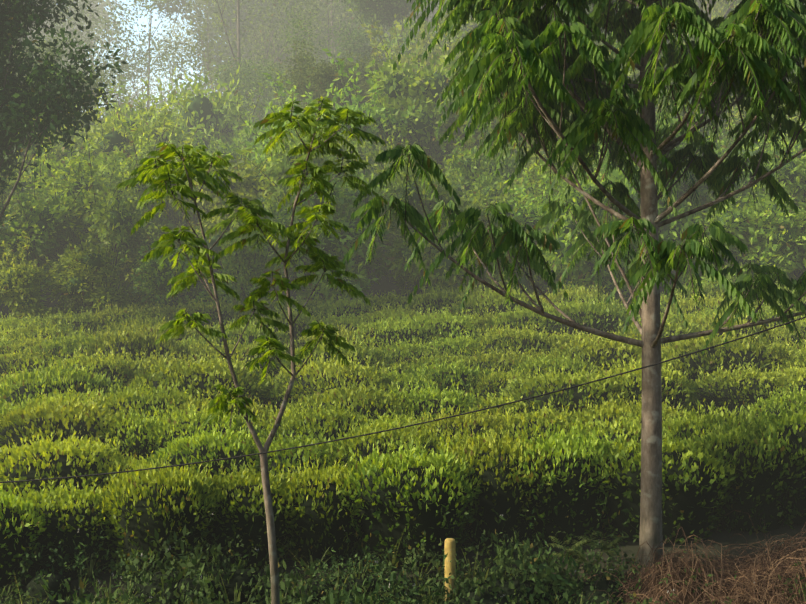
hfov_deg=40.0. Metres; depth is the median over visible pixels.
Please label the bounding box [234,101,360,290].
shrub
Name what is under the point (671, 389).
tea bush
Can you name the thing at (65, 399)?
tea bush
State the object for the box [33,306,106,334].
tea bush
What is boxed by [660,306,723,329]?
tea bush
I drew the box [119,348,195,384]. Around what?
tea bush
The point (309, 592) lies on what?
weed patch
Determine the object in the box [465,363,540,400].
tea bush
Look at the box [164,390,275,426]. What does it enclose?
tea bush
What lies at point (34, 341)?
tea bush
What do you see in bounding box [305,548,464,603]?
weed patch
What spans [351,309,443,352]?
tea bush
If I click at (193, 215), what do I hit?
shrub
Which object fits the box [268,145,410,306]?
shrub
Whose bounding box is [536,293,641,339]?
tea bush
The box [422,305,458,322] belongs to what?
tea bush
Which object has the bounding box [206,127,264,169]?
shrub
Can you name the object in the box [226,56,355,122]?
shrub
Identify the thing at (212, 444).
tea bush
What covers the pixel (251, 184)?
shrub
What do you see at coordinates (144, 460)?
tea bush
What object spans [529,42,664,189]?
shrub
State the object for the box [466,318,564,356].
tea bush
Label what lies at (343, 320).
tea bush
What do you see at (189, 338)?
tea bush
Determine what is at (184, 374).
tea bush
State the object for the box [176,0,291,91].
tree
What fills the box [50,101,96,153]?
shrub
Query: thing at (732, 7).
shrub
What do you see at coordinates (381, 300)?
tea bush
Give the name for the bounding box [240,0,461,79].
ridge tree
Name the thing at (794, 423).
tea bush
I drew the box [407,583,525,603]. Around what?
weed patch
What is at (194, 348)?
tea bush
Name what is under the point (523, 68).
tree
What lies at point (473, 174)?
shrub
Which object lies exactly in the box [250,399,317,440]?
tea bush
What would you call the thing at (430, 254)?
shrub
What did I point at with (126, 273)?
shrub
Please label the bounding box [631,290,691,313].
tea bush
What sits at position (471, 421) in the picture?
tea bush
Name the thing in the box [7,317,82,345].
tea bush
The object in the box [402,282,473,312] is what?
tea bush
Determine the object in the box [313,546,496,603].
weed patch
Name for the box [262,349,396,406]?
tea bush
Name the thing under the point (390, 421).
tea bush
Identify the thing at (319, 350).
tea bush
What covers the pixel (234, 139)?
shrub
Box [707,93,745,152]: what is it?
shrub
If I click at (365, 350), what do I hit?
tea bush
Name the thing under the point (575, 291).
tea bush
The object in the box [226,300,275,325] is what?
tea bush
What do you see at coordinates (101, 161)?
shrub
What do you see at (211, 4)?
tree
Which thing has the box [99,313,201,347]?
tea bush
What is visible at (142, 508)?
tea bush
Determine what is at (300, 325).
tea bush
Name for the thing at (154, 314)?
tea bush
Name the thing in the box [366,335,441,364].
tea bush
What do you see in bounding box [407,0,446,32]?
hill tree
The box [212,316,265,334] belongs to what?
tea bush
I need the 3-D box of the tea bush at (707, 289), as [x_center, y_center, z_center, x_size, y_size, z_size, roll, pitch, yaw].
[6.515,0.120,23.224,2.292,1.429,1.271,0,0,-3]
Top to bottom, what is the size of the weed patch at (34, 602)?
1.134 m
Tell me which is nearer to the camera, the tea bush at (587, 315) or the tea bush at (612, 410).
the tea bush at (612, 410)
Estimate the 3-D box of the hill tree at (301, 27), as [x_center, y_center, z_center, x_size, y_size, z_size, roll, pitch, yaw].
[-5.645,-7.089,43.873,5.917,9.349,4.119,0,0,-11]
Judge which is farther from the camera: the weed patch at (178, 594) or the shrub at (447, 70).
the shrub at (447, 70)
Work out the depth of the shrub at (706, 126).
31.44 m
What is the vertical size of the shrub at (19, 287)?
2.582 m
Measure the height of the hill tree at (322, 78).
6.816 m
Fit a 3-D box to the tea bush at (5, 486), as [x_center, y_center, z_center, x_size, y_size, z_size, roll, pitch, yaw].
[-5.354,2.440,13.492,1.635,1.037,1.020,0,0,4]
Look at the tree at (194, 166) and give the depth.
10.43 m
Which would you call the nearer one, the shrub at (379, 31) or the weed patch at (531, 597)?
the weed patch at (531, 597)
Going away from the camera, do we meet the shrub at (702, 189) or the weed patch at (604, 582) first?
the weed patch at (604, 582)
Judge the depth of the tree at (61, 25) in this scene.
80.59 m
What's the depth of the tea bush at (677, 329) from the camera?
19.54 m
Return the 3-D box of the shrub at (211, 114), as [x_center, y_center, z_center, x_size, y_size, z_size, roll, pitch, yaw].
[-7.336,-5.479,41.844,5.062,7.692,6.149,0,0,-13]
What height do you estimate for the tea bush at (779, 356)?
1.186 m
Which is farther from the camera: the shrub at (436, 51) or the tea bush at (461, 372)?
the shrub at (436, 51)
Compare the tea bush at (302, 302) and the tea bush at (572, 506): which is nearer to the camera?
the tea bush at (572, 506)
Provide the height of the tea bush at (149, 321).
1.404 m
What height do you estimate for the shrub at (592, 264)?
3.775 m
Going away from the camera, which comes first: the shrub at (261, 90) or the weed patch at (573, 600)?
the weed patch at (573, 600)
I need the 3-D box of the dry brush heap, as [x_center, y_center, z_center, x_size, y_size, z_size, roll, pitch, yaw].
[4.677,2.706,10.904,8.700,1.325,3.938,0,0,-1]
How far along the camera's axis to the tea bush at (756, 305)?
21.66 m
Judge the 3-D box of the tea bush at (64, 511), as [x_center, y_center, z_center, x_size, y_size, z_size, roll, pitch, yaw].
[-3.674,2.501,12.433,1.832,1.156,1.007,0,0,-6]
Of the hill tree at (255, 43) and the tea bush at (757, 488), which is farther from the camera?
the hill tree at (255, 43)
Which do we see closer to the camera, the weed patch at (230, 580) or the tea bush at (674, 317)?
the weed patch at (230, 580)
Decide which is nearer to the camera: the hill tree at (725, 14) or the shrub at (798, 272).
the shrub at (798, 272)
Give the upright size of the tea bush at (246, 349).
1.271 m
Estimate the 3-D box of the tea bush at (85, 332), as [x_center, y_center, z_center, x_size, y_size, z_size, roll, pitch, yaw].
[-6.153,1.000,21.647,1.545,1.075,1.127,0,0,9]
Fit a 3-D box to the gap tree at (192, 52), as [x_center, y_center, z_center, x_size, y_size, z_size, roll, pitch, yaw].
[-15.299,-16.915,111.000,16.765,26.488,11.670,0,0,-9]
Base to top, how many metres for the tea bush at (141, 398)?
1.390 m
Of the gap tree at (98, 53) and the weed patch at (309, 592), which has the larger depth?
the gap tree at (98, 53)
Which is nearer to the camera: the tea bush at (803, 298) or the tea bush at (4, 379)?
the tea bush at (4, 379)
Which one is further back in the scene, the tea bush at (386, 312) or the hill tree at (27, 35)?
the hill tree at (27, 35)
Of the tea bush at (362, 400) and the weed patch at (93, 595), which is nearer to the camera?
the weed patch at (93, 595)
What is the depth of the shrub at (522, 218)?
25.32 m
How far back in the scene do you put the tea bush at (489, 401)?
15.94 m
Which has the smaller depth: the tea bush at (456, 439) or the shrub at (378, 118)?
the tea bush at (456, 439)
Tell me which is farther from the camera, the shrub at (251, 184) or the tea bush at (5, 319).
the shrub at (251, 184)
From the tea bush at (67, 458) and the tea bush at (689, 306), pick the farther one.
the tea bush at (689, 306)
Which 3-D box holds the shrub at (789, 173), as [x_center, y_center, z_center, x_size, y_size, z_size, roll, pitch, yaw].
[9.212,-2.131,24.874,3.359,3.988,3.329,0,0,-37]
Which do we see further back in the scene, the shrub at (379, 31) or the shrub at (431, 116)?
the shrub at (379, 31)
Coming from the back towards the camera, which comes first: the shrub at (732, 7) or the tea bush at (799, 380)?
the shrub at (732, 7)
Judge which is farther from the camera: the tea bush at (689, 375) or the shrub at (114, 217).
the shrub at (114, 217)
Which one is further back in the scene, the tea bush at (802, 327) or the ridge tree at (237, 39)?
the ridge tree at (237, 39)
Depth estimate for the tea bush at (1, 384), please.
16.95 m
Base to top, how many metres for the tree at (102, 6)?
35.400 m
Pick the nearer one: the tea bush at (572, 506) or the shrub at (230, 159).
the tea bush at (572, 506)
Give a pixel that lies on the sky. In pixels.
(143, 21)
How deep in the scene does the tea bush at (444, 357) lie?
18.69 m
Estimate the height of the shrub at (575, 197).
4.079 m
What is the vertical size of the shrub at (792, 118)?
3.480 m
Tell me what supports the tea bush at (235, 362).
on the ground at (720, 538)
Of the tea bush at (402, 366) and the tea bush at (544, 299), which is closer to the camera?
the tea bush at (402, 366)
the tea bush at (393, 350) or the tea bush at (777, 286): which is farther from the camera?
the tea bush at (777, 286)
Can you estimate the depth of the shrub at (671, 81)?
36.33 m
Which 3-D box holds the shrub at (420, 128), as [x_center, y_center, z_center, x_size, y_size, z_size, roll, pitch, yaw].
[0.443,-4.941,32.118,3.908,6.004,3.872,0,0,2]
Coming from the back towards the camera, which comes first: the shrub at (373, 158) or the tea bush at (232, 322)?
the shrub at (373, 158)
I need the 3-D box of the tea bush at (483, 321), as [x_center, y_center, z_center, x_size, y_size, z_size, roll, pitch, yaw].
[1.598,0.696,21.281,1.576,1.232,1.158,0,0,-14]
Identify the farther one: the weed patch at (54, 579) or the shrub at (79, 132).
the shrub at (79, 132)
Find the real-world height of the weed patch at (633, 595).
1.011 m
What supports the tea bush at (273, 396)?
on the ground at (720, 538)
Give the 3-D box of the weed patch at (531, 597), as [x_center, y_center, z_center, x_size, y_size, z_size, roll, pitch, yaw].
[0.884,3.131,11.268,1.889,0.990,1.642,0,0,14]
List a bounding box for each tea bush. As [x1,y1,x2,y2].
[0,312,13,326]
[0,312,58,332]
[0,322,26,341]
[0,330,69,352]
[0,332,24,362]
[0,342,60,377]
[0,354,122,410]
[0,368,44,386]
[0,377,19,395]
[0,390,143,462]
[0,394,38,426]
[0,425,133,502]
[0,472,21,495]
[0,478,45,595]
[2,382,120,420]
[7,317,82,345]
[7,475,119,576]
[19,326,118,366]
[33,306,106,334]
[41,346,148,394]
[66,327,99,336]
[83,319,185,360]
[85,299,156,330]
[87,375,208,422]
[91,404,167,459]
[92,452,224,575]
[95,447,166,491]
[96,308,176,334]
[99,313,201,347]
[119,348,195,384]
[122,350,272,411]
[130,300,190,320]
[144,419,282,484]
[145,399,265,461]
[157,293,248,328]
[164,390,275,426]
[166,332,220,347]
[167,336,223,362]
[175,458,306,570]
[185,321,217,340]
[188,351,267,380]
[199,314,290,353]
[200,335,289,387]
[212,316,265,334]
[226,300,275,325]
[241,424,359,481]
[243,302,325,352]
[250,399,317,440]
[254,378,300,411]
[261,395,368,443]
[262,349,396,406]
[266,294,327,317]
[270,453,372,567]
[278,331,394,381]
[285,374,415,426]
[287,321,380,354]
[315,294,373,319]
[319,412,456,470]
[320,310,366,331]
[324,339,382,359]
[338,435,481,567]
[350,289,423,313]
[350,302,434,331]
[350,406,444,442]
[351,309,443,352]
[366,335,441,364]
[366,363,443,399]
[371,378,482,424]
[375,353,420,374]
[399,306,481,340]
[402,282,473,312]
[404,348,475,375]
[406,401,517,445]
[408,352,491,399]
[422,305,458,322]
[423,329,500,361]
[424,424,513,452]
[426,421,559,551]
[447,280,542,318]
[450,344,543,380]
[455,389,531,420]
[460,306,511,335]
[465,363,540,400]
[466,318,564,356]
[482,299,571,338]
[490,399,596,443]
[496,360,632,418]
[507,345,571,371]
[508,418,632,548]
[511,348,604,384]
[519,290,561,307]
[526,297,572,315]
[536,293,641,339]
[541,327,597,348]
[545,281,619,307]
[549,330,641,384]
[554,391,689,437]
[566,406,691,449]
[583,329,662,348]
[587,355,697,414]
[589,423,735,543]
[615,311,708,345]
[622,351,708,416]
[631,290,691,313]
[639,336,695,358]
[660,276,760,304]
[660,288,732,317]
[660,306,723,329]
[661,325,803,414]
[662,398,765,451]
[677,307,769,345]
[680,410,805,534]
[692,361,796,421]
[701,298,776,325]
[723,298,781,318]
[732,281,793,299]
[743,393,805,527]
[744,384,805,425]
[747,321,805,347]
[753,299,803,330]
[754,287,805,313]
[758,336,805,354]
[767,359,805,394]
[768,348,805,371]
[776,344,805,375]
[778,314,805,345]
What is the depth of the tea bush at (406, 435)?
13.74 m
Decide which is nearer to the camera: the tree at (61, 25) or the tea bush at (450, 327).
the tea bush at (450, 327)
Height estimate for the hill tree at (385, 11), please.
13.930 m
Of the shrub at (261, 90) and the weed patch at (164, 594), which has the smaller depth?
the weed patch at (164, 594)
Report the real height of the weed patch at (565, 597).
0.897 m
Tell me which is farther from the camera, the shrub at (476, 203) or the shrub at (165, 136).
the shrub at (165, 136)
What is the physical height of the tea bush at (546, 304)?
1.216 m
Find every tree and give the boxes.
[0,0,127,225]
[0,32,113,141]
[2,0,151,89]
[3,2,48,55]
[27,0,98,65]
[28,0,137,70]
[55,1,141,114]
[59,0,205,118]
[102,8,203,116]
[116,96,387,603]
[133,0,391,109]
[142,0,335,106]
[165,18,222,106]
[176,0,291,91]
[191,6,331,133]
[210,56,327,129]
[235,0,368,78]
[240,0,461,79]
[268,39,403,118]
[283,0,423,100]
[321,0,424,71]
[337,0,805,581]
[357,0,448,35]
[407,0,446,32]
[471,0,615,28]
[532,0,637,33]
[704,0,738,11]
[707,0,735,25]
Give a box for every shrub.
[0,55,62,221]
[0,116,116,289]
[0,145,73,266]
[0,156,19,250]
[0,161,96,310]
[0,174,22,268]
[0,231,63,321]
[39,222,159,316]
[46,129,101,197]
[48,148,154,288]
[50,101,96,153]
[53,79,129,133]
[56,133,163,232]
[75,97,200,155]
[79,80,193,198]
[81,85,123,133]
[93,87,188,203]
[93,119,186,246]
[106,67,191,127]
[115,227,216,309]
[116,210,220,300]
[122,130,216,231]
[133,69,258,122]
[141,60,255,150]
[167,139,292,294]
[168,129,260,205]
[170,143,258,269]
[173,118,224,155]
[174,151,254,279]
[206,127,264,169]
[208,197,285,311]
[215,141,244,172]
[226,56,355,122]
[232,137,265,170]
[233,102,305,164]
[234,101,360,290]
[239,114,373,188]
[242,72,322,171]
[245,120,329,280]
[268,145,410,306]
[307,48,421,185]
[344,175,392,278]
[347,2,465,57]
[354,116,442,283]
[360,10,450,94]
[360,141,484,299]
[365,20,474,187]
[369,135,440,251]
[382,10,461,56]
[391,171,532,294]
[401,70,508,188]
[422,16,477,81]
[433,42,490,134]
[435,108,531,207]
[437,109,529,183]
[439,136,520,185]
[443,19,464,56]
[449,201,546,296]
[457,13,480,38]
[471,171,561,293]
[486,115,520,162]
[495,43,616,163]
[495,108,580,205]
[502,139,595,204]
[512,141,634,305]
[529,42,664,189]
[554,154,664,292]
[586,78,737,296]
[592,29,665,107]
[655,34,698,111]
[655,91,736,163]
[662,116,755,272]
[668,173,805,300]
[669,2,719,44]
[687,0,740,40]
[688,138,759,208]
[694,0,727,14]
[700,0,735,20]
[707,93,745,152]
[707,115,805,210]
[721,98,799,142]
[724,122,805,278]
[743,193,805,289]
[763,111,805,152]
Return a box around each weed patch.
[0,550,49,603]
[0,567,30,603]
[3,554,84,603]
[5,509,174,603]
[26,588,133,603]
[40,541,239,603]
[83,574,167,603]
[112,496,306,603]
[119,528,248,603]
[140,558,280,603]
[162,537,338,603]
[250,572,406,603]
[279,563,418,603]
[289,530,410,601]
[302,543,471,603]
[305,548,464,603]
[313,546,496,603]
[326,581,394,603]
[370,509,573,603]
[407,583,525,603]
[422,554,554,603]
[480,509,647,603]
[503,570,641,603]
[551,522,710,603]
[555,559,676,603]
[568,567,754,603]
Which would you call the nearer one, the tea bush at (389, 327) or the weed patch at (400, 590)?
the weed patch at (400, 590)
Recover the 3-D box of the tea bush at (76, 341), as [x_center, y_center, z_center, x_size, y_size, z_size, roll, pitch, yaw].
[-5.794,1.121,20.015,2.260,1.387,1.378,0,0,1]
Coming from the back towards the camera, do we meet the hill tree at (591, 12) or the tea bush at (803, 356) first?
the hill tree at (591, 12)
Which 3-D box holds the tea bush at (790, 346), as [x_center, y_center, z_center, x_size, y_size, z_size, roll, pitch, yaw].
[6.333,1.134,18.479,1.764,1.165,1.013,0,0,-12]
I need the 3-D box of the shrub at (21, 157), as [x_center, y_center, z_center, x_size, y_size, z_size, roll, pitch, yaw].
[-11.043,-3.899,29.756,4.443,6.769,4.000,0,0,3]
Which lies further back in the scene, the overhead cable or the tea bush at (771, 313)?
the tea bush at (771, 313)
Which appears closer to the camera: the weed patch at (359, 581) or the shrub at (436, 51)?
the weed patch at (359, 581)
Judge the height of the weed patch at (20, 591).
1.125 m
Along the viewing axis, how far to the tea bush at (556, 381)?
15.91 m
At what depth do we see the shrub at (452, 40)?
46.80 m
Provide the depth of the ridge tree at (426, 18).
58.84 m
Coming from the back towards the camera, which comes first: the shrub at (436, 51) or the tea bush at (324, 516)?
the shrub at (436, 51)
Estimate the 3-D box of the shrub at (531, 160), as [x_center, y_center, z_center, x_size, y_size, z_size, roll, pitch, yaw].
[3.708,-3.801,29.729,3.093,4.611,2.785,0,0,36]
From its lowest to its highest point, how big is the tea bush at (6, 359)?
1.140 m
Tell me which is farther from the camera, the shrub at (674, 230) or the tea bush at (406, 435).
the shrub at (674, 230)
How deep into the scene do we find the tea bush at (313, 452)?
13.61 m
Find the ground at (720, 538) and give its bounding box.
[0,260,805,603]
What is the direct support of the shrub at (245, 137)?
on the ground at (720, 538)
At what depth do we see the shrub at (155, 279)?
23.83 m
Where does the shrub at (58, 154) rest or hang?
on the ground at (720, 538)
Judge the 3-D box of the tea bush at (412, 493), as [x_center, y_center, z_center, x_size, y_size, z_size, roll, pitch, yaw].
[0.064,2.237,12.569,1.761,1.525,1.497,0,0,-7]
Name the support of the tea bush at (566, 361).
on the ground at (720, 538)
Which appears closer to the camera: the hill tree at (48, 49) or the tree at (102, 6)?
the hill tree at (48, 49)
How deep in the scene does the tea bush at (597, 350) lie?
18.05 m
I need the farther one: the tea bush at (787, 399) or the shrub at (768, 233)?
the shrub at (768, 233)
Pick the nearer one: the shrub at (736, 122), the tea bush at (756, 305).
the tea bush at (756, 305)
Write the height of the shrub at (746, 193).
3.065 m
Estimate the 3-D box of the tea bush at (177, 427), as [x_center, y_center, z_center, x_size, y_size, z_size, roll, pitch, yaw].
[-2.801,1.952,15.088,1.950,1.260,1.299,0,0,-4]
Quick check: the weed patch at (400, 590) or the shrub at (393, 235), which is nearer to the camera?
the weed patch at (400, 590)
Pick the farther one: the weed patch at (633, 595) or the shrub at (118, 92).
the shrub at (118, 92)
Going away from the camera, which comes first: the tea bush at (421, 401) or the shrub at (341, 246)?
the tea bush at (421, 401)
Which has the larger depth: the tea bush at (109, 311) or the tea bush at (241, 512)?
the tea bush at (109, 311)
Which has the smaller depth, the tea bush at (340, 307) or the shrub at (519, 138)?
the tea bush at (340, 307)
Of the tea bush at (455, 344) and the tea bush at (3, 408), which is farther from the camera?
the tea bush at (455, 344)
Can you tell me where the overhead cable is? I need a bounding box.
[0,316,805,482]
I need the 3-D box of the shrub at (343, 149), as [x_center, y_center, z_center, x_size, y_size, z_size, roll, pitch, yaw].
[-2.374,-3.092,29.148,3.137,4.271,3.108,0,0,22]
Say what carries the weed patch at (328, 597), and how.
on the ground at (720, 538)
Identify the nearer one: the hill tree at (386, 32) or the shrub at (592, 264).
the shrub at (592, 264)
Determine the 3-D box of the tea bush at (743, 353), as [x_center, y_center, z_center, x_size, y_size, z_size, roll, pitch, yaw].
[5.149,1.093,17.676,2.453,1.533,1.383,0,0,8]
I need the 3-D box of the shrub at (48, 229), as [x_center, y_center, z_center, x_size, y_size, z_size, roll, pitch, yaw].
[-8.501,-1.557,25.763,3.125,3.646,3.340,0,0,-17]
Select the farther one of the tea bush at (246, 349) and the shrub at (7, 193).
the shrub at (7, 193)
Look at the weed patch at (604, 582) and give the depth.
11.46 m
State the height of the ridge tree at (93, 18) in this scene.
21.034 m
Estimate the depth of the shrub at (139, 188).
27.31 m
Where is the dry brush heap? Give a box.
[572,510,805,603]
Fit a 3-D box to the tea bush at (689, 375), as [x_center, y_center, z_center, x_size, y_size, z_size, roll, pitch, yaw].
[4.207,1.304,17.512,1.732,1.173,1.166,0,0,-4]
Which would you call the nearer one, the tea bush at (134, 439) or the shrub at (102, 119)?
the tea bush at (134, 439)
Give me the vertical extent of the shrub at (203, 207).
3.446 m
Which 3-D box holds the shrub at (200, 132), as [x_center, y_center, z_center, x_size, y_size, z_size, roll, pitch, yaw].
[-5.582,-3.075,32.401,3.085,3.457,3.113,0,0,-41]
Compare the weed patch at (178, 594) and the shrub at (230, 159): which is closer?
the weed patch at (178, 594)
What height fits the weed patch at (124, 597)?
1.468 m
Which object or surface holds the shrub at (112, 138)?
on the ground at (720, 538)
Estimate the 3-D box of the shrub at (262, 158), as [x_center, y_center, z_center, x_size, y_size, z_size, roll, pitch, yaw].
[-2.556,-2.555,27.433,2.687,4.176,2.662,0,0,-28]
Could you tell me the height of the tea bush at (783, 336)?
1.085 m
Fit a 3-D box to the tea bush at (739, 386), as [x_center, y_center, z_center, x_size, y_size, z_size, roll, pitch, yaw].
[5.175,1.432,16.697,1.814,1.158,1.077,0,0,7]
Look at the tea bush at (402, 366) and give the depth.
18.72 m
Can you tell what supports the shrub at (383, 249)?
on the ground at (720, 538)
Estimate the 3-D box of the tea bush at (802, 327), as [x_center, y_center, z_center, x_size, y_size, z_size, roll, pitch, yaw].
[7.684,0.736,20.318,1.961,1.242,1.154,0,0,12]
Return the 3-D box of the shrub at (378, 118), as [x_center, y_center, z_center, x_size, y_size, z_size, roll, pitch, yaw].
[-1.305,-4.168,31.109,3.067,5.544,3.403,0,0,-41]
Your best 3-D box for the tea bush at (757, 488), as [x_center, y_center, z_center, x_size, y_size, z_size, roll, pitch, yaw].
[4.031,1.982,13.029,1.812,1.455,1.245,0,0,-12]
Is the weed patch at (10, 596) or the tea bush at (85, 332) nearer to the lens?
the weed patch at (10, 596)
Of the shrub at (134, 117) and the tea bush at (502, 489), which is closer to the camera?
the tea bush at (502, 489)
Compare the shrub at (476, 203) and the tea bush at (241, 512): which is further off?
the shrub at (476, 203)
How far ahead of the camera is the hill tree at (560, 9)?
33.97 m
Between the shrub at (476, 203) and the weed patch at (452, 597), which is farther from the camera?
the shrub at (476, 203)
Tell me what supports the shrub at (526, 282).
on the ground at (720, 538)
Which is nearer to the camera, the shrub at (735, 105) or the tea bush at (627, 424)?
the tea bush at (627, 424)
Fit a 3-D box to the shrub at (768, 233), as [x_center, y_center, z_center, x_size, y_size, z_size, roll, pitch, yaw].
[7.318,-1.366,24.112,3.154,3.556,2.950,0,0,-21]
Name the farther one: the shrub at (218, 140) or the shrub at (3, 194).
the shrub at (218, 140)
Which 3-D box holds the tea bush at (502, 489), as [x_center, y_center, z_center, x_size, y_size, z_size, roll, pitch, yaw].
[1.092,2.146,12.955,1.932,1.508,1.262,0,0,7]
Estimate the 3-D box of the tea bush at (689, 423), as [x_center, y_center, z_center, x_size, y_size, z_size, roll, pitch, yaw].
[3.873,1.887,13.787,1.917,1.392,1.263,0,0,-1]
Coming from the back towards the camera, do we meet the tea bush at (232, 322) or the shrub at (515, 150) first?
the shrub at (515, 150)
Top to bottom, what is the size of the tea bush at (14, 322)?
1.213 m
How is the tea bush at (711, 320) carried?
on the ground at (720, 538)
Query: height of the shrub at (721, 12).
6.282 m
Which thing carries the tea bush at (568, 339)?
on the ground at (720, 538)
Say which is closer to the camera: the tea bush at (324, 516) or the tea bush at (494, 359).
the tea bush at (324, 516)
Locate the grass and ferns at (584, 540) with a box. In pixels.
[1,527,730,603]
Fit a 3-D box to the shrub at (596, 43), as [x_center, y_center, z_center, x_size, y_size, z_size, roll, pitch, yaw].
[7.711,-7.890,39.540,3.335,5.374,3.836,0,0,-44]
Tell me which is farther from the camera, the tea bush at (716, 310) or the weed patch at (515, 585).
the tea bush at (716, 310)
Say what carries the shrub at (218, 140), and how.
on the ground at (720, 538)
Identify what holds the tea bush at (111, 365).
on the ground at (720, 538)
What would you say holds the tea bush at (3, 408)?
on the ground at (720, 538)
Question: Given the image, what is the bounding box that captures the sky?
[53,0,222,116]
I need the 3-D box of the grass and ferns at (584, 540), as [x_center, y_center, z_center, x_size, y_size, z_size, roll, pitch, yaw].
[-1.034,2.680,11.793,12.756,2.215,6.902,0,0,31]
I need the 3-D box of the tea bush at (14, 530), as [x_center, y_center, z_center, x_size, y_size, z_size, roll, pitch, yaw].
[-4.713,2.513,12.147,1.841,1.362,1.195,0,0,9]
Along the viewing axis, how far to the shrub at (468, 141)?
29.68 m
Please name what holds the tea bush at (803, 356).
on the ground at (720, 538)
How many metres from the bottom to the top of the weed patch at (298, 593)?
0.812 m
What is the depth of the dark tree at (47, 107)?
20.28 m
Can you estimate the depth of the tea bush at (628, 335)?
19.36 m
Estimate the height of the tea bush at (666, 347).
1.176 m
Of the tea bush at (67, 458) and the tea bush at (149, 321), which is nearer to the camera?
the tea bush at (67, 458)
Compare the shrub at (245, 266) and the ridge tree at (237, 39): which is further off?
the ridge tree at (237, 39)
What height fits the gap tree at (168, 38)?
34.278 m
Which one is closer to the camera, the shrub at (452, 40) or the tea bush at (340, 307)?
the tea bush at (340, 307)
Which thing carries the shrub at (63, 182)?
on the ground at (720, 538)
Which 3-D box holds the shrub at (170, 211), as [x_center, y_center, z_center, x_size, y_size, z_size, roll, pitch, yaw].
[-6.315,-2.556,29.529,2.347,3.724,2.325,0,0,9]
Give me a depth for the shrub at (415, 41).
46.70 m
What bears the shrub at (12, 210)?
on the ground at (720, 538)
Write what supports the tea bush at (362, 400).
on the ground at (720, 538)
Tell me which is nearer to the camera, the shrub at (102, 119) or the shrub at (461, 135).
the shrub at (461, 135)
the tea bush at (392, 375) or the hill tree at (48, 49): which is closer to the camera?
the tea bush at (392, 375)
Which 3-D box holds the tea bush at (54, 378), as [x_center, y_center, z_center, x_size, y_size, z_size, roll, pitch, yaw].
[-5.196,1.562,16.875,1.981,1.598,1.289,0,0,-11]
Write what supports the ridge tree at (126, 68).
on the ground at (720, 538)
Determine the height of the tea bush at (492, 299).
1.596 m
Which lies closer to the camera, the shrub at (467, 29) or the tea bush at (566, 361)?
the tea bush at (566, 361)
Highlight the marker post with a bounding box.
[445,538,455,600]
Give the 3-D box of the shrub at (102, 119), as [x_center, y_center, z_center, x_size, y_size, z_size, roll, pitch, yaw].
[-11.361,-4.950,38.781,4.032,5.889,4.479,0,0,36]
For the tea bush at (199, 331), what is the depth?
21.36 m
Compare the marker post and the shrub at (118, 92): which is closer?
the marker post
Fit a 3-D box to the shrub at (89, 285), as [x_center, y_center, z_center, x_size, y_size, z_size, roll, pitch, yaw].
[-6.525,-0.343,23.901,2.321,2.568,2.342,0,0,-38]
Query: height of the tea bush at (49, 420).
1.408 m
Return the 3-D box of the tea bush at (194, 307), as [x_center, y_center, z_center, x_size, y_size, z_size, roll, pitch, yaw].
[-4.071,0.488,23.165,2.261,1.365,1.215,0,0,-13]
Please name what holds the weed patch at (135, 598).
on the ground at (720, 538)
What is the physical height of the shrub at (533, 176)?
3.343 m
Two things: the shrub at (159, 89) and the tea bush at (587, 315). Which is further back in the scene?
the shrub at (159, 89)
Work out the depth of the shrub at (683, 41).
45.50 m
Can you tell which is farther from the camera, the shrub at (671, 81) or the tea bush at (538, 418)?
the shrub at (671, 81)
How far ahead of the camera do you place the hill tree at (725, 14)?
39.98 m
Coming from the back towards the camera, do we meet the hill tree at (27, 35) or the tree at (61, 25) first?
the tree at (61, 25)
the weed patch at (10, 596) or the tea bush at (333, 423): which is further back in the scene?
the tea bush at (333, 423)
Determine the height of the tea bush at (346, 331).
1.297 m
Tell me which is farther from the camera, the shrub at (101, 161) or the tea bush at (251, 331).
the shrub at (101, 161)
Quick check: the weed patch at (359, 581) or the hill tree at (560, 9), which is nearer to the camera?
the weed patch at (359, 581)
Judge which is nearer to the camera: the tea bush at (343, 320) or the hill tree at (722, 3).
the tea bush at (343, 320)
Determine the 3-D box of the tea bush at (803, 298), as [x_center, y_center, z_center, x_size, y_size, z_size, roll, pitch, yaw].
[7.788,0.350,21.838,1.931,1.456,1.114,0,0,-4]
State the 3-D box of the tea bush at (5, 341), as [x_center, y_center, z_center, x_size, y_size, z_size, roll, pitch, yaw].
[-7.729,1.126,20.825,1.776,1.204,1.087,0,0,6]
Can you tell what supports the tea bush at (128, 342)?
on the ground at (720, 538)
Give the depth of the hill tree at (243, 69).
53.82 m
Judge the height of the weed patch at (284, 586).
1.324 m
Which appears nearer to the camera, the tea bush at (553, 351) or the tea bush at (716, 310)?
the tea bush at (553, 351)
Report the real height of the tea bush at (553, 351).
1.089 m
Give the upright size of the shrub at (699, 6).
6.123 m
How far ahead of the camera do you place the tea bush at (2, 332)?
21.54 m
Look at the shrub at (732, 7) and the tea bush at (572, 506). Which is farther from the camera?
the shrub at (732, 7)
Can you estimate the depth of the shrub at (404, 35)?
49.65 m
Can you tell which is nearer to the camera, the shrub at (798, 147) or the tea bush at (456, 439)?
the tea bush at (456, 439)
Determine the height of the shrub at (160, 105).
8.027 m
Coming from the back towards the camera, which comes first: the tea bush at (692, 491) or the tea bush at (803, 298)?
the tea bush at (803, 298)
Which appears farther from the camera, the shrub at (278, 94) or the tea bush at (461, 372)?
the shrub at (278, 94)

